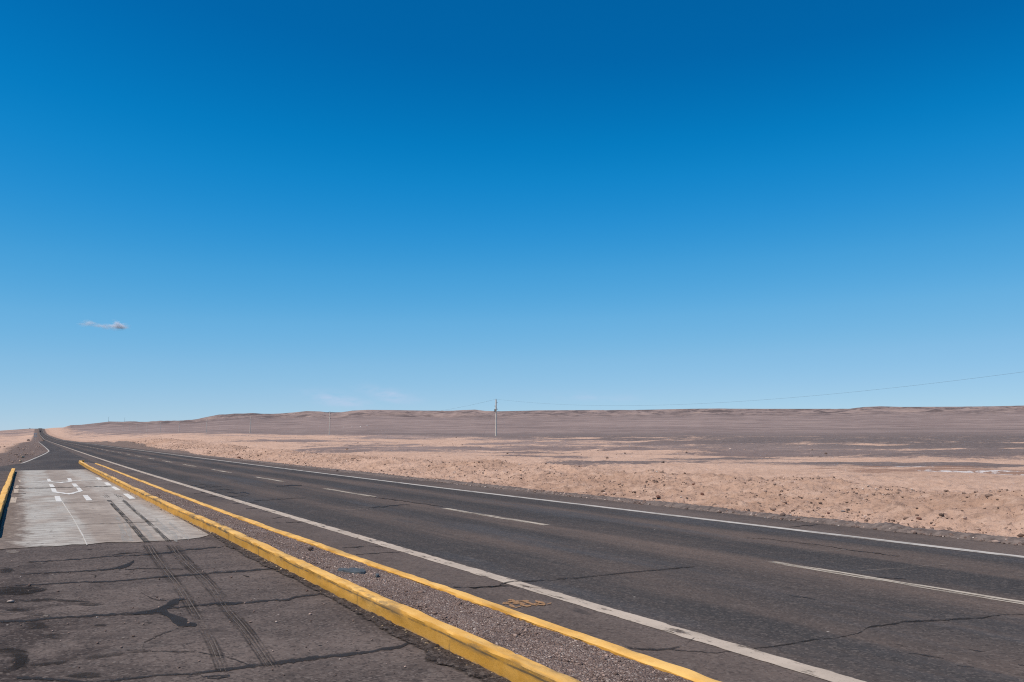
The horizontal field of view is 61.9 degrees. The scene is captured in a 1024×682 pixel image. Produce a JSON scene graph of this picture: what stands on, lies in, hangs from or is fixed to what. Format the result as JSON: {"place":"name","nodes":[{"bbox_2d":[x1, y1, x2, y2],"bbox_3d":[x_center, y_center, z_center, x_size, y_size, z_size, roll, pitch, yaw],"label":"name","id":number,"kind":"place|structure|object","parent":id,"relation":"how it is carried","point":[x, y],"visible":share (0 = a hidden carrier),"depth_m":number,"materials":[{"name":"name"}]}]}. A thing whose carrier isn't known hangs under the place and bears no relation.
{"place":"outdoors","nodes":[
{"label":"outdoors","id":0,"kind":"place"},
{"bbox_2d":[0,441,510,681],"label":"lay by pavement","id":1,"kind":"structure","parent":0,"point":[212,607],"depth_m":7.62,"materials":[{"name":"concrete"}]},
{"bbox_2d":[0,468,14,519],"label":"kerb","id":2,"kind":"structure","parent":1,"relation":"on","point":[5,491],"depth_m":23.68,"materials":[{"name":"yellow paint"}]},
{"bbox_2d":[0,469,208,548],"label":"concrete slab","id":3,"kind":"structure","parent":1,"relation":"on","point":[59,507],"depth_m":18.01,"materials":[{"name":"white paint"}]},
{"bbox_2d":[79,460,720,681],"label":"traffic island","id":4,"kind":"structure","parent":1,"relation":"on","point":[511,645],"depth_m":7.55,"materials":[{"name":"yellow paint"}]},
{"bbox_2d":[337,567,365,573],"bbox_3d":[-1.836,2.654,9.883,0.272,0.032,0.430,13,-14,-63],"label":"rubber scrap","id":5,"kind":"object","parent":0,"point":[351,570],"visible":0.95,"depth_m":9.80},
{"bbox_2d":[0,435,936,461],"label":"gravel","id":6,"kind":"structure","parent":0,"point":[347,449],"depth_m":97.99,"materials":[{"name":"stone"}]},
{"bbox_2d":[0,406,1023,537],"bbox_3d":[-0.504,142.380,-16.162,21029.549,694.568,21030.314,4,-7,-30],"label":"ground","id":7,"kind":"structure","parent":0,"point":[980,449],"depth_m":95.44,"materials":[{"name":"beige sand"}]},
{"bbox_2d":[494,399,497,435],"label":"power pole","id":8,"kind":"object","parent":7,"relation":"on","point":[495,410],"visible":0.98,"depth_m":263.49,"materials":[{"name":"metal"}]},
{"bbox_2d":[518,372,1018,405],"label":"power cable","id":9,"kind":"object","parent":8,"relation":"attached to","point":[793,397],"visible":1,"depth_m":157.36,"materials":[{"name":"metal"}]},
{"bbox_2d":[130,438,1023,536],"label":"gravel","id":10,"kind":"structure","parent":7,"relation":"on","point":[847,492],"depth_m":24.24,"materials":[{"name":"brown gravel"}]},
{"bbox_2d":[148,449,1023,544],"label":"gravel windrow","id":11,"kind":"object","parent":7,"relation":"on","point":[893,527],"visible":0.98,"depth_m":18.36,"materials":[{"name":"gravel"}]},
{"bbox_2d":[0,0,1023,430],"label":"sky","id":12,"kind":"structure","parent":0,"point":[208,208],"materials":[{"name":"blue"}]},
{"bbox_2d":[38,428,1023,681],"bbox_3d":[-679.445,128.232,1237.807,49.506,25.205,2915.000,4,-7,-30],"label":"road","id":13,"kind":"structure","parent":0,"point":[728,596],"depth_m":10.78,"materials":[{"name":"grey asphalt"}]}
]}

